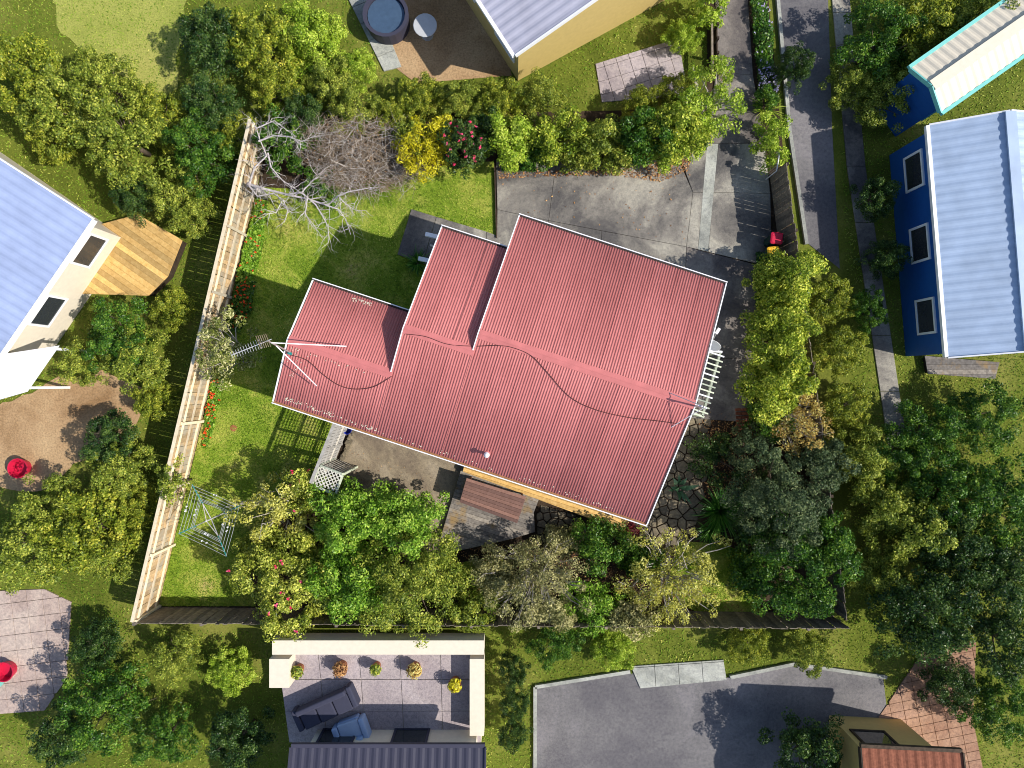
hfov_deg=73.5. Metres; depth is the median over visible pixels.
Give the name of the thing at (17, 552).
garden tree
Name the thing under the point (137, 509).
garden tree
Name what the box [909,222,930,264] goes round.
window
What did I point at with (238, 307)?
flower bed
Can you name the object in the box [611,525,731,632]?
pale tree
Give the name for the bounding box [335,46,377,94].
garden tree
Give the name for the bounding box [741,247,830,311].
golden hedge
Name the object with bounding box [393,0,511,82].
patio paving
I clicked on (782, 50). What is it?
kerb
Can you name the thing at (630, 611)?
bottom shrub
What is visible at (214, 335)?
silver tree
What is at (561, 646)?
garden tree
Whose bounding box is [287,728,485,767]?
house
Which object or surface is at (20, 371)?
shade sail
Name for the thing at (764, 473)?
side shrub
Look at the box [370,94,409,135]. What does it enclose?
garden tree
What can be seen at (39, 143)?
garden tree
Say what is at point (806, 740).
garden tree
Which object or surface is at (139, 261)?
deck
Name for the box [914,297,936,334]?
window
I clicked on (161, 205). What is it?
garden tree
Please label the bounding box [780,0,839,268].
asphalt lane
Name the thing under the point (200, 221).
garden tree
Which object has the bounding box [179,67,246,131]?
garden tree
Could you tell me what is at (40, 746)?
garden tree
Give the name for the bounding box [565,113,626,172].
border shrub
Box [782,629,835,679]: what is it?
garden tree
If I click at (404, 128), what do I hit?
front shrub
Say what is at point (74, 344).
garden tree
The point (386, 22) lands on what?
spa pool
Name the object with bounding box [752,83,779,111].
lane shrub
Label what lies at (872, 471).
garden tree
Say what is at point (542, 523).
stone path
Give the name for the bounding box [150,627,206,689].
garden tree
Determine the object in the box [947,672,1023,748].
garden tree
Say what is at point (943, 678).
garden tree
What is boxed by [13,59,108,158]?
garden tree
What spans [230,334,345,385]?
antenna
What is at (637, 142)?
border shrub
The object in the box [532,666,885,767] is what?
asphalt yard
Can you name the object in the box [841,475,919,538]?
garden tree
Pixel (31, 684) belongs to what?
paved yard
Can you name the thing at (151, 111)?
garden tree
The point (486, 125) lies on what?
dark shrub
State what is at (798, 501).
dense tree
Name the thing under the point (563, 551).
bottom shrub
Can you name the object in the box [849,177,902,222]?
garden tree
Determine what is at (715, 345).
satellite dish
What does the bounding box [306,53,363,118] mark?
garden tree
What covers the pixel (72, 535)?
garden tree
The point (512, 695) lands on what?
garden tree
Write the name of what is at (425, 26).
patio table
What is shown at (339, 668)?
potted plant
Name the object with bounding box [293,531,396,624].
leafy tree
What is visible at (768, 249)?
wheelie bin
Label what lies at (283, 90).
garden tree
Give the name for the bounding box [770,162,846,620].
paling fence
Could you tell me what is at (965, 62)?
outbuilding
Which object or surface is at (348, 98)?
garden tree
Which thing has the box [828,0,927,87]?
garden tree
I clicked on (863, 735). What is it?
window
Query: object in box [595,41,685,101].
patio paving
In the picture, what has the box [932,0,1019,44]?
garden tree
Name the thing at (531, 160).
front shrub
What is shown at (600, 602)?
green shrub
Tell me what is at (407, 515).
leafy tree
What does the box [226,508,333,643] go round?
camellia
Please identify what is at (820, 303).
garden tree
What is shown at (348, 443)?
stone edging
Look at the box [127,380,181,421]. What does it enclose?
garden tree
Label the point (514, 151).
border shrub
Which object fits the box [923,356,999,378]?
deck
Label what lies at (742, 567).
side shrub
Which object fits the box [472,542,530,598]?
bottom shrub
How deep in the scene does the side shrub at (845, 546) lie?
23.81 m
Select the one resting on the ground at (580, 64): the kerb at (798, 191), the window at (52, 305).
the kerb at (798, 191)
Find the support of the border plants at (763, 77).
on the garden soil
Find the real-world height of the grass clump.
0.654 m
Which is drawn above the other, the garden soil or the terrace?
the garden soil
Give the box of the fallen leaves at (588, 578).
[456,541,744,611]
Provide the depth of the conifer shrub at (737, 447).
24.95 m
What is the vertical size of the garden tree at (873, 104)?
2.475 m
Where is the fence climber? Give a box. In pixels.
[154,453,192,506]
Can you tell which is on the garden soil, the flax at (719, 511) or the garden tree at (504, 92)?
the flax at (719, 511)
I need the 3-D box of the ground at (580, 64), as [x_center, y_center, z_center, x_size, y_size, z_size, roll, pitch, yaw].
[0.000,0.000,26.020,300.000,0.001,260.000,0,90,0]
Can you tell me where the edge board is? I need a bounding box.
[494,167,496,237]
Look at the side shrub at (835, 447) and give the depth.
23.85 m
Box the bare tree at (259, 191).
[228,107,388,253]
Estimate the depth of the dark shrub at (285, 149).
24.79 m
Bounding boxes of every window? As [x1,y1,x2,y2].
[27,294,68,327]
[70,232,108,268]
[316,728,354,741]
[390,728,429,741]
[494,31,514,62]
[849,729,898,743]
[903,148,924,193]
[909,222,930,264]
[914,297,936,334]
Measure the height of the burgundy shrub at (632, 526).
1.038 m
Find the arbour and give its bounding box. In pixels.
[312,458,357,494]
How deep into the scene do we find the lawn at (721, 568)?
26.00 m
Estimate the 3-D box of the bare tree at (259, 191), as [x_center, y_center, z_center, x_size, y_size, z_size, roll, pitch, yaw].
[-6.992,-6.700,24.023,5.665,4.067,4.543,22,90,0]
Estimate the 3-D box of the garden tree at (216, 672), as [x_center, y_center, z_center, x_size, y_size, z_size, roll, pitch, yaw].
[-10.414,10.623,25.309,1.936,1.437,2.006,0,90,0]
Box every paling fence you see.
[130,119,266,622]
[132,607,849,630]
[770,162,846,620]
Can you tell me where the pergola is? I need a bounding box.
[692,350,723,417]
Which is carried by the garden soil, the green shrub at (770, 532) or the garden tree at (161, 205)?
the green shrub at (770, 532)
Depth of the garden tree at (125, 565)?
24.62 m
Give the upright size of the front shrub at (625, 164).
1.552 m
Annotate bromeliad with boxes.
[669,475,698,502]
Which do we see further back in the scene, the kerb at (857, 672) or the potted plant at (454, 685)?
the kerb at (857, 672)
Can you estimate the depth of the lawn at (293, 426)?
26.00 m
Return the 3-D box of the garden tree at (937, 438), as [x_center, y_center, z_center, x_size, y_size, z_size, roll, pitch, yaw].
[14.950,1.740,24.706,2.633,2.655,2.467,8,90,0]
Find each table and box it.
[413,13,436,40]
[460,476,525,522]
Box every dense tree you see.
[718,436,837,560]
[726,503,864,620]
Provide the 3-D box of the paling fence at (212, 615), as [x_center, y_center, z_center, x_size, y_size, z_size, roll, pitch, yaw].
[-0.729,8.611,25.145,25.541,1.789,0.146,0,90,0]
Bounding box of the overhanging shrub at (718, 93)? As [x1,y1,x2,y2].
[670,54,747,142]
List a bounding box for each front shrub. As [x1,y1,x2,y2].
[389,113,431,158]
[509,130,555,172]
[553,140,601,177]
[599,131,646,175]
[640,127,703,175]
[661,91,719,157]
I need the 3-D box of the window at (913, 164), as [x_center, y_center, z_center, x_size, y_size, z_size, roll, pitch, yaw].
[14.391,-7.602,24.515,0.100,1.100,1.280,-5,90,0]
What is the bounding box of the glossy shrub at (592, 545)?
[567,514,637,577]
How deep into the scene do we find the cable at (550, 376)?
20.87 m
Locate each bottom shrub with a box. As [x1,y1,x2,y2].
[231,517,287,573]
[347,587,411,633]
[436,581,501,633]
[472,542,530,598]
[512,589,580,632]
[538,523,583,558]
[597,597,665,641]
[615,535,666,582]
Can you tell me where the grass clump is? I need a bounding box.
[750,92,783,116]
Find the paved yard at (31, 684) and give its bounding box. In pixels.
[0,589,71,713]
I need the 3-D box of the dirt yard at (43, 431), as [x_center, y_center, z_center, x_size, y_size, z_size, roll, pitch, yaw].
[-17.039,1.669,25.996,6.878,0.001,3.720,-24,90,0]
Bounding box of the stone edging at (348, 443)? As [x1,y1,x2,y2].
[339,430,353,460]
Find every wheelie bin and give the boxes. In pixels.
[761,246,779,259]
[764,232,783,246]
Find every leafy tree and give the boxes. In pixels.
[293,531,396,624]
[305,475,399,559]
[361,482,449,560]
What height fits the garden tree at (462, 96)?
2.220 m
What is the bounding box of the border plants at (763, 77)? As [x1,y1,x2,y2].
[756,65,779,95]
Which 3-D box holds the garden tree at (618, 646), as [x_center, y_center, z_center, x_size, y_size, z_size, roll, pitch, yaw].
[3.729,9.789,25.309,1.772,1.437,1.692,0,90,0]
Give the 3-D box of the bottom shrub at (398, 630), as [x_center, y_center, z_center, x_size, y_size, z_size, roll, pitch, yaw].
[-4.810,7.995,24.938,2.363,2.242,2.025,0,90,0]
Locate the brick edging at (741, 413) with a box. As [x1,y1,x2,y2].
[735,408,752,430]
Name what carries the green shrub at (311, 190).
on the garden soil
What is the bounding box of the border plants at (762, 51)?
[750,0,774,70]
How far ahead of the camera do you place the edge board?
25.87 m
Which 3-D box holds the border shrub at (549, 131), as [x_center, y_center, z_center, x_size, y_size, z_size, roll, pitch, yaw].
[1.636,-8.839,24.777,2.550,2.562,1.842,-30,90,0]
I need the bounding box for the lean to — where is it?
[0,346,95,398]
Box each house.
[0,152,120,362]
[272,213,726,525]
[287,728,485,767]
[466,0,663,79]
[828,715,965,767]
[889,109,1023,357]
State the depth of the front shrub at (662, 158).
25.09 m
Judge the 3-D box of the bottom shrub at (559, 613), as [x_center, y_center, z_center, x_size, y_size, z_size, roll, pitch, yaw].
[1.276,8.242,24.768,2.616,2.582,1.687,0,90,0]
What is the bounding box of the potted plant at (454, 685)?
[447,676,461,692]
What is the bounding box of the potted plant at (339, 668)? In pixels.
[332,660,347,678]
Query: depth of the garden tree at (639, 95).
24.84 m
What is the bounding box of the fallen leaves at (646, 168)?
[498,153,690,181]
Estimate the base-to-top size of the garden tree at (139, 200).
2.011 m
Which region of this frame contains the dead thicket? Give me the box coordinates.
[283,108,432,209]
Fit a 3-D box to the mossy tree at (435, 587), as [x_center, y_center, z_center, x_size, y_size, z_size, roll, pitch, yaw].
[-3.369,6.919,23.943,4.312,4.226,4.268,0,90,0]
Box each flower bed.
[201,379,223,448]
[226,280,255,332]
[235,197,268,283]
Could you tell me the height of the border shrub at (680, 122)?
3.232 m
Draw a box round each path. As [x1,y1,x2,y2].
[398,209,499,263]
[536,505,585,543]
[633,418,710,545]
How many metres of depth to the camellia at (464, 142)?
24.18 m
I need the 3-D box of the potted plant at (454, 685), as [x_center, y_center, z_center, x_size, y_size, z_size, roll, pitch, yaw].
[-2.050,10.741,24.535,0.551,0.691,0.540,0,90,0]
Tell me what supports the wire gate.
on the garden soil
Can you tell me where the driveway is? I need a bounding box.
[496,144,770,420]
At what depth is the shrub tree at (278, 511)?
23.98 m
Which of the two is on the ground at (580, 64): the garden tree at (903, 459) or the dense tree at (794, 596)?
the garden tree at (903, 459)
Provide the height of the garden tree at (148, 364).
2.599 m
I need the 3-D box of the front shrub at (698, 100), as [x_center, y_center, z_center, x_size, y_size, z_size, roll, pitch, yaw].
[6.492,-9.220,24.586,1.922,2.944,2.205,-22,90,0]
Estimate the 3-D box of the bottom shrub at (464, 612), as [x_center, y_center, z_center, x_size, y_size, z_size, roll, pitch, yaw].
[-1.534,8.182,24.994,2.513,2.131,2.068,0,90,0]
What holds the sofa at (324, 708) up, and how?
on the terrace
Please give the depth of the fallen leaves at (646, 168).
25.92 m
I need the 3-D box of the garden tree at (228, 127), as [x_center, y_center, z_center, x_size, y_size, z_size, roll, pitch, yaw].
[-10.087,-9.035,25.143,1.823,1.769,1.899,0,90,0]
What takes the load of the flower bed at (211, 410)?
on the lawn at (293, 426)
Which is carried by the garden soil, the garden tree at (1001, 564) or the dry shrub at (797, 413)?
the dry shrub at (797, 413)
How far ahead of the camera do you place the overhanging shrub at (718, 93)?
24.24 m
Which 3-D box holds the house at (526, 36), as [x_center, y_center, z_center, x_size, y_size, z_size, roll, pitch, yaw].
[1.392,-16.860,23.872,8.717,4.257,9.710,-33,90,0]
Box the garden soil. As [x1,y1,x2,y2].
[159,0,827,611]
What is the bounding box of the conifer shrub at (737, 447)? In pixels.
[723,420,773,472]
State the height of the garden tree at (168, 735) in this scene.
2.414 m
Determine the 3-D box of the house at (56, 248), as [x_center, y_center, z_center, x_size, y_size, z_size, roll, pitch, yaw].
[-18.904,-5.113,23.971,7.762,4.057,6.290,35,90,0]
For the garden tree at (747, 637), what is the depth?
24.90 m
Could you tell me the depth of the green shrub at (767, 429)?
24.61 m
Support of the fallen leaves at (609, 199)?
on the driveway
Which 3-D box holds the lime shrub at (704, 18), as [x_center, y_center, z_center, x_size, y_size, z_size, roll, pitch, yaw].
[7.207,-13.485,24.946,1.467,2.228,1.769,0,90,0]
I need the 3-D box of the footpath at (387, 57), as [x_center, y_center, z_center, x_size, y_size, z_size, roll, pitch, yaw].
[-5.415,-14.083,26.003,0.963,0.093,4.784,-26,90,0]
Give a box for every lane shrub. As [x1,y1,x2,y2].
[748,110,792,174]
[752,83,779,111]
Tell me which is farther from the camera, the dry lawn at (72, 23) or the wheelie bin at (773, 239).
the dry lawn at (72, 23)
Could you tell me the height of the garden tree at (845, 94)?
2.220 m
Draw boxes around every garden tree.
[0,30,62,118]
[0,504,73,595]
[10,472,85,548]
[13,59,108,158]
[20,110,81,165]
[25,698,112,767]
[26,485,145,574]
[54,659,157,756]
[57,326,113,387]
[63,43,143,114]
[66,616,124,670]
[67,89,172,190]
[76,526,144,584]
[78,408,147,464]
[81,295,155,371]
[82,432,160,498]
[99,325,170,394]
[108,177,154,228]
[110,482,157,533]
[121,702,202,765]
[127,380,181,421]
[128,81,198,154]
[144,162,209,233]
[149,284,196,333]
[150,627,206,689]
[160,105,241,199]
[169,192,221,238]
[178,1,252,85]
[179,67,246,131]
[204,644,257,697]
[204,706,276,767]
[210,112,261,161]
[223,1,303,83]
[245,66,306,120]
[272,0,348,79]
[284,88,329,144]
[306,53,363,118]
[330,80,383,139]
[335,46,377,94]
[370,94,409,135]
[397,71,447,122]
[433,79,491,125]
[477,76,528,129]
[496,651,531,690]
[497,713,533,754]
[498,684,530,723]
[514,66,567,126]
[522,623,585,671]
[589,629,636,671]
[619,83,660,125]
[657,71,693,106]
[660,15,699,54]
[725,627,770,665]
[757,706,844,767]
[771,40,815,95]
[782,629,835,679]
[808,273,857,325]
[812,325,869,380]
[818,60,880,110]
[822,379,873,430]
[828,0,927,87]
[834,424,899,495]
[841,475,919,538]
[845,284,889,333]
[845,546,909,605]
[848,61,914,132]
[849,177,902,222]
[854,239,913,281]
[864,487,965,567]
[864,565,977,666]
[867,419,939,492]
[873,0,972,80]
[889,398,968,468]
[902,491,988,571]
[907,445,1004,528]
[915,646,980,715]
[924,525,1023,617]
[931,376,1023,457]
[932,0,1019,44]
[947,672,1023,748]
[948,452,1023,560]
[954,591,1023,686]
[960,517,1023,596]
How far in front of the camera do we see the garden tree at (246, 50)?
24.35 m
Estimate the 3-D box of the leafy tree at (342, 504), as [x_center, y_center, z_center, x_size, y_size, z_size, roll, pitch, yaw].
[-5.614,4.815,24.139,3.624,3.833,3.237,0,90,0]
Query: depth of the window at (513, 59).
24.82 m
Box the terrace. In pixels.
[269,633,484,741]
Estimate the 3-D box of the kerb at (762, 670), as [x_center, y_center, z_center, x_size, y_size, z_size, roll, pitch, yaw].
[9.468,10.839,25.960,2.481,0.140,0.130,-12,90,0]
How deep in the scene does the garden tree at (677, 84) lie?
24.84 m
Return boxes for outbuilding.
[876,0,1023,136]
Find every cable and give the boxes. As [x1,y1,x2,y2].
[291,355,391,388]
[407,334,682,424]
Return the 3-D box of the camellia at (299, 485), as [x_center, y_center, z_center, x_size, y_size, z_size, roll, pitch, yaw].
[-7.261,3.844,24.612,2.535,2.891,1.935,0,90,0]
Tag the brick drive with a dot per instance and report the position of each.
(931, 721)
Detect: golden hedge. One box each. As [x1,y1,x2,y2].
[732,350,820,426]
[738,277,822,348]
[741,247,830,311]
[741,320,812,395]
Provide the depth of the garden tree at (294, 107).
24.49 m
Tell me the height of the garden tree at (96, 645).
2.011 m
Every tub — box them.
[0,661,16,681]
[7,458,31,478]
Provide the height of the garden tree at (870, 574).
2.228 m
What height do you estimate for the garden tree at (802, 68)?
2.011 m
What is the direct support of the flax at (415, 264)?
on the lawn at (293, 426)
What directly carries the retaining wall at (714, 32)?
on the garden soil
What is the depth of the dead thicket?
25.06 m
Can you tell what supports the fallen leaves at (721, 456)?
on the garden soil
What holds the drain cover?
on the lawn at (293, 426)
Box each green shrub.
[299,165,340,210]
[554,577,628,638]
[732,498,781,563]
[741,397,796,443]
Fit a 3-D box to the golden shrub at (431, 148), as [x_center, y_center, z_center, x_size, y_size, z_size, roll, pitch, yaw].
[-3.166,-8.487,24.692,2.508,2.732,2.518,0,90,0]
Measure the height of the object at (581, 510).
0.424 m
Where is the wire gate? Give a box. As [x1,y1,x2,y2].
[765,152,779,179]
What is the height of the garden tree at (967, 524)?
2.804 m
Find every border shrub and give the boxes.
[482,108,534,173]
[523,103,590,167]
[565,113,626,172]
[604,105,681,170]
[642,101,715,165]
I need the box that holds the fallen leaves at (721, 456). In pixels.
[699,413,753,497]
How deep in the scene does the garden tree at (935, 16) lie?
24.07 m
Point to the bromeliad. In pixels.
(680, 493)
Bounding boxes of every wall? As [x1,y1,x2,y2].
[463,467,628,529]
[710,19,718,78]
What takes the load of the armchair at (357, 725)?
on the terrace
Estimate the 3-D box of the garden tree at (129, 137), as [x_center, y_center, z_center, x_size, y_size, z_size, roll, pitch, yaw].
[-13.806,-8.601,24.250,3.545,3.589,3.578,0,90,0]
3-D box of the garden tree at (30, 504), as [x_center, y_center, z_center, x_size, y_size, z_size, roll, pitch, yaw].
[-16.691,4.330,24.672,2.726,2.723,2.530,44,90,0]
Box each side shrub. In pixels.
[725,548,786,604]
[741,463,788,517]
[795,437,862,491]
[801,509,856,573]
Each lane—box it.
[708,0,762,143]
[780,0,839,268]
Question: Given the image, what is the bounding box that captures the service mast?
[669,392,706,426]
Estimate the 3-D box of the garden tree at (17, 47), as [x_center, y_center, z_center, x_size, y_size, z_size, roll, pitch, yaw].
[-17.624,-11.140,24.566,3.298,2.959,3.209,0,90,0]
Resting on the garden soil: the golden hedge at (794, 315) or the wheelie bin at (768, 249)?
the golden hedge at (794, 315)
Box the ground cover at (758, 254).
[755,251,764,306]
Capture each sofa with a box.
[291,681,360,731]
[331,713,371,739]
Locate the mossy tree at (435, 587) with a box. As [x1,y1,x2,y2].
[351,525,476,647]
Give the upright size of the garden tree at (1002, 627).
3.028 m
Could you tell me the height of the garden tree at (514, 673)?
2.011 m
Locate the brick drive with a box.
[879,641,982,767]
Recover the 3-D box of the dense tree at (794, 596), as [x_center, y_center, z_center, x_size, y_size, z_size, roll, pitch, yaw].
[9.875,6.536,24.036,4.281,4.039,4.140,41,90,0]
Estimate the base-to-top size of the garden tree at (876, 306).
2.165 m
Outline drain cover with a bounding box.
[230,425,236,431]
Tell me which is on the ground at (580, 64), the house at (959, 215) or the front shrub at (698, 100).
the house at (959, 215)
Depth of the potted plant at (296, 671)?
24.36 m
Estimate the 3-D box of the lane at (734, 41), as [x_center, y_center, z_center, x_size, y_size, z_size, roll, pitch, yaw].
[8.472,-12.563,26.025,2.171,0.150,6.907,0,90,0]
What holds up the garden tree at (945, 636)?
on the ground at (580, 64)
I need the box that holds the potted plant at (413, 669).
[405,661,421,679]
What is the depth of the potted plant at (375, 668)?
24.36 m
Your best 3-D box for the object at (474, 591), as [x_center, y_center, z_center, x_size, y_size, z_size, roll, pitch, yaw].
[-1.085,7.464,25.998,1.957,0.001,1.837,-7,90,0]
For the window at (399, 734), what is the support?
in the house at (407, 748)
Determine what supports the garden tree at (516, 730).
on the ground at (580, 64)
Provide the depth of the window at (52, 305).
24.35 m
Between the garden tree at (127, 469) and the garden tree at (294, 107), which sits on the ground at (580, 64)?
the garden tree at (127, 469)
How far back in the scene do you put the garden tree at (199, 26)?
24.10 m
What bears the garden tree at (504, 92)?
on the ground at (580, 64)
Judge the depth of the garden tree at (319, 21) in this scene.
24.76 m
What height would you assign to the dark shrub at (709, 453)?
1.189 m
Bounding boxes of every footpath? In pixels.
[349,0,400,71]
[633,659,725,687]
[832,0,904,447]
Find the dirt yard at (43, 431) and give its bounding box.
[0,370,143,491]
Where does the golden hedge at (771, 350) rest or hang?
on the garden soil
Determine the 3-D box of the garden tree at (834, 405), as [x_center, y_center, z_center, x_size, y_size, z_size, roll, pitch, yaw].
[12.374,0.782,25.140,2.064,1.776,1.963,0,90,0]
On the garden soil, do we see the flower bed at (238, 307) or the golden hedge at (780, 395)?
the golden hedge at (780, 395)
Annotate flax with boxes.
[401,243,431,276]
[694,483,750,542]
[694,515,726,549]
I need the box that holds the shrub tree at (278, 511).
[222,469,325,543]
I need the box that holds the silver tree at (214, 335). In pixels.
[194,304,266,390]
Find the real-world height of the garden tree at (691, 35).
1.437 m
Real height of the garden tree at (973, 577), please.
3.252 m
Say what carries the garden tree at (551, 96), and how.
on the ground at (580, 64)
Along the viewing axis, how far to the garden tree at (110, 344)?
24.27 m
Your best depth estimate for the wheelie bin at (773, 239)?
25.01 m
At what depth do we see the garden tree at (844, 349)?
24.91 m
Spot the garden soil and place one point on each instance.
(289, 178)
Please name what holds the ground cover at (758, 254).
on the driveway
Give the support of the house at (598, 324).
on the garden soil
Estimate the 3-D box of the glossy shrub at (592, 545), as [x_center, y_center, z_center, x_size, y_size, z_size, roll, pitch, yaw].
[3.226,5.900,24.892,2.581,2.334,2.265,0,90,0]
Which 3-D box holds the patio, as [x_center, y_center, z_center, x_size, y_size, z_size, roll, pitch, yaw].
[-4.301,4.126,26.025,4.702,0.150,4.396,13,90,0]
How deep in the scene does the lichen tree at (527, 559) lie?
24.02 m
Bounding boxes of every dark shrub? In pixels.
[250,103,324,178]
[469,105,496,164]
[684,430,745,487]
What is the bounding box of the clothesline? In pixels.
[178,484,239,556]
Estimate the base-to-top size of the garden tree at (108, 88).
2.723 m
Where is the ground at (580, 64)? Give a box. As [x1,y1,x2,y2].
[0,0,1023,767]
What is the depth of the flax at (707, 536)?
25.70 m
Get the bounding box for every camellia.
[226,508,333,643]
[276,466,346,520]
[436,116,486,180]
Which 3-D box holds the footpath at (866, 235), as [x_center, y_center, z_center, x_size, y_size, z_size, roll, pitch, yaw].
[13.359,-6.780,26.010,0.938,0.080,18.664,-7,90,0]
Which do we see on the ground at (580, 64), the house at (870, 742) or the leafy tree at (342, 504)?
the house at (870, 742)
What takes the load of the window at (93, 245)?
in the house at (56, 248)
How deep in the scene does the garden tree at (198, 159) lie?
24.33 m
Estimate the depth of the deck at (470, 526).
25.74 m
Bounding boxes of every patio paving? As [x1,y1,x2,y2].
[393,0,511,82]
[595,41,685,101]
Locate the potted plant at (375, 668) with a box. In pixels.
[369,661,381,675]
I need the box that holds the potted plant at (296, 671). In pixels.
[290,663,303,679]
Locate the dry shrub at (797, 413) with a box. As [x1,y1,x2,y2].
[769,390,833,457]
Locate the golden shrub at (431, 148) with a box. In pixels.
[390,113,456,183]
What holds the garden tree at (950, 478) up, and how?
on the ground at (580, 64)
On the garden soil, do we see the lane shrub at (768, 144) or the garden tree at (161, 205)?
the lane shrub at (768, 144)
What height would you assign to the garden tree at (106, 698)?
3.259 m
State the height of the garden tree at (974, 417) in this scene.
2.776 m
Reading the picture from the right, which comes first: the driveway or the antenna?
the driveway
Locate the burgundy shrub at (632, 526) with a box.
[620,522,643,545]
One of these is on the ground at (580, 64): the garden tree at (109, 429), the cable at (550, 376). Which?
the garden tree at (109, 429)
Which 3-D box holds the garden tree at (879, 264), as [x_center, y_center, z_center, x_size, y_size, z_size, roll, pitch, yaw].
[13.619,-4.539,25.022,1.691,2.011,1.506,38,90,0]
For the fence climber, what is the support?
on the garden soil
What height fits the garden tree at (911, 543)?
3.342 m
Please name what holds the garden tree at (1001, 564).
on the ground at (580, 64)
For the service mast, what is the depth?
20.32 m
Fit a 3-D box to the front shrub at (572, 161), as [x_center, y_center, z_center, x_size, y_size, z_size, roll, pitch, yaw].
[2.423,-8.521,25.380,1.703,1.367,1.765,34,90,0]
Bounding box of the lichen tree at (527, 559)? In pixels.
[468,528,594,633]
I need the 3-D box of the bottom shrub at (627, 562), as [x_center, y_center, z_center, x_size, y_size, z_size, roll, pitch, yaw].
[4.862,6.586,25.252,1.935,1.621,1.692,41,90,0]
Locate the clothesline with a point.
(200, 500)
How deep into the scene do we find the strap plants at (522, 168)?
25.79 m
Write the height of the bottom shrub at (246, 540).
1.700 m
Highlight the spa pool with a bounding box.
[362,0,409,44]
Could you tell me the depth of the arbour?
23.78 m
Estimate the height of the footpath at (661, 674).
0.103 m
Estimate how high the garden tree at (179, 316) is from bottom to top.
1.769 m
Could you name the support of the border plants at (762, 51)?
on the garden soil
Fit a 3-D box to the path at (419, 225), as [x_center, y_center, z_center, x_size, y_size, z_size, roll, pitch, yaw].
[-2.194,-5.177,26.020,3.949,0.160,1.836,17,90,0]
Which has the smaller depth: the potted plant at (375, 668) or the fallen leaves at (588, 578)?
the potted plant at (375, 668)
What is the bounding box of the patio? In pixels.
[342,430,461,562]
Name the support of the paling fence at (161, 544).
on the ground at (580, 64)
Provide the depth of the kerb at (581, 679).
25.89 m
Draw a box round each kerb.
[533,686,536,767]
[535,669,630,688]
[729,661,794,678]
[775,0,790,126]
[788,127,808,244]
[794,661,887,678]
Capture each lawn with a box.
[53,0,185,100]
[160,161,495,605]
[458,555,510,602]
[669,542,760,611]
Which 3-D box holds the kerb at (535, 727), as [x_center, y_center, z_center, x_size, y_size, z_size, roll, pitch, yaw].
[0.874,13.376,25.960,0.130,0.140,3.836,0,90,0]
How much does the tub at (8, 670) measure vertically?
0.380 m
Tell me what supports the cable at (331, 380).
attached to the house at (598, 324)
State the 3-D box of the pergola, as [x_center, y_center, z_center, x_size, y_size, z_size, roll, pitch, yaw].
[6.186,-0.161,24.582,1.491,2.835,2.364,16,90,0]
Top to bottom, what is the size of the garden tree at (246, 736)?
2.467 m
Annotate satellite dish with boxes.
[710,328,720,350]
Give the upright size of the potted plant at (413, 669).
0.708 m
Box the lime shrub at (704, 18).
[688,0,729,39]
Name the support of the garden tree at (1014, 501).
on the ground at (580, 64)
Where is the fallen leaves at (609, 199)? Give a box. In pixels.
[499,174,689,238]
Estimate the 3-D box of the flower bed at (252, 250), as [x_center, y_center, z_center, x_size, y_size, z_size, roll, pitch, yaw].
[-9.695,-5.387,25.840,0.753,0.361,3.320,13,90,0]
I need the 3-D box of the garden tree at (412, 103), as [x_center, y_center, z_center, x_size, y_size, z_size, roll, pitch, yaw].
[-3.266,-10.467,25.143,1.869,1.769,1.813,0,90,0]
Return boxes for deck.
[82,214,186,295]
[441,466,537,550]
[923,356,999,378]
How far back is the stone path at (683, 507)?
25.96 m
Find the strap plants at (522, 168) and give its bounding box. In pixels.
[497,154,536,171]

